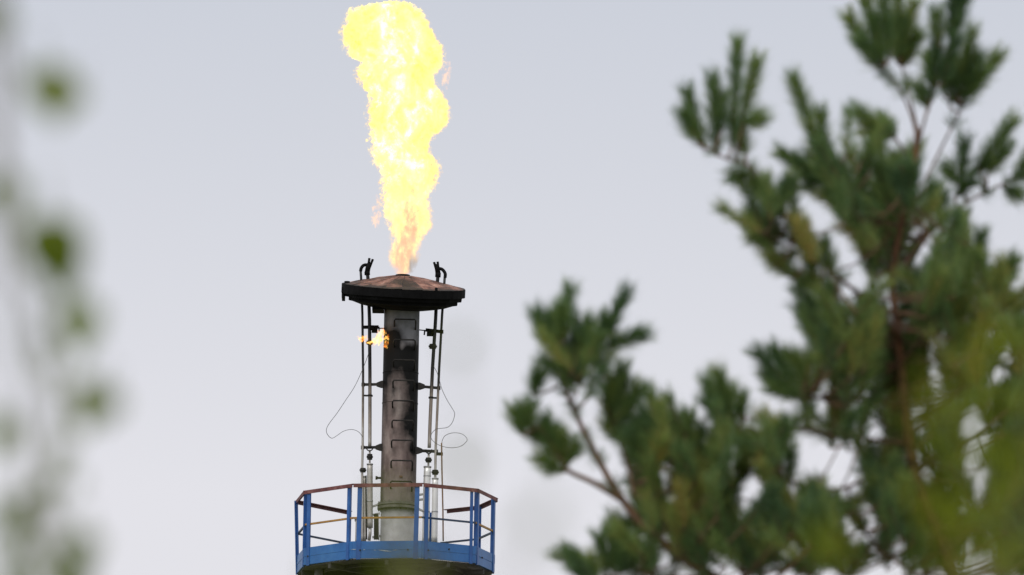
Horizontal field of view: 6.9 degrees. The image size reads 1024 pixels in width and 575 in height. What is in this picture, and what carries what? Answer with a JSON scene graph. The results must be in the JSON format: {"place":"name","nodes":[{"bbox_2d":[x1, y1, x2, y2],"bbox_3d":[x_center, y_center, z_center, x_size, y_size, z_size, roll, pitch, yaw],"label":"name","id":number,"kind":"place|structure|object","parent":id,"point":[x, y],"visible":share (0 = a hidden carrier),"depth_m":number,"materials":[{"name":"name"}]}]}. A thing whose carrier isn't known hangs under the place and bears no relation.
{"place":"outdoors","nodes":[
{"label":"outdoors","id":0,"kind":"place"},
{"bbox_2d":[0,0,123,574],"bbox_3d":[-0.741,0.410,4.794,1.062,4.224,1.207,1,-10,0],"label":"birch tree","id":1,"kind":"object","parent":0,"point":[53,248],"visible":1,"depth_m":4.46,"materials":[{"name":"green plant"}]},
{"bbox_2d":[294,258,497,574],"bbox_3d":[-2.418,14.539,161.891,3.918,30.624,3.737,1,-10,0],"label":"flare stack","id":2,"kind":"object","parent":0,"point":[400,302],"visible":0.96,"depth_m":163.60,"materials":[{"name":"metal"}]},
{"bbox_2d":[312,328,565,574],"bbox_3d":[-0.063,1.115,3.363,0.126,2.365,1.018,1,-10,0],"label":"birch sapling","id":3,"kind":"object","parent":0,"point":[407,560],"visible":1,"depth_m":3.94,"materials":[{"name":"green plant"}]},
{"bbox_2d":[0,0,1023,574],"label":"sky","id":4,"kind":"structure","parent":0,"point":[224,167],"materials":[{"name":"grey"}]},
{"bbox_2d":[498,0,1023,574],"bbox_3d":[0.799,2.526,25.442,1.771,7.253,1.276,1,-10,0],"label":"pine tree","id":5,"kind":"object","parent":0,"point":[870,194],"visible":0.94,"depth_m":25.62,"materials":[{"name":"green plant"}]},
{"bbox_2d":[804,313,1023,574],"bbox_3d":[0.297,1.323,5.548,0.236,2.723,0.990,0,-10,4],"label":"birch sapling","id":6,"kind":"object","parent":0,"point":[993,442],"visible":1,"depth_m":5.49,"materials":[{"name":"green plant"}]}
]}

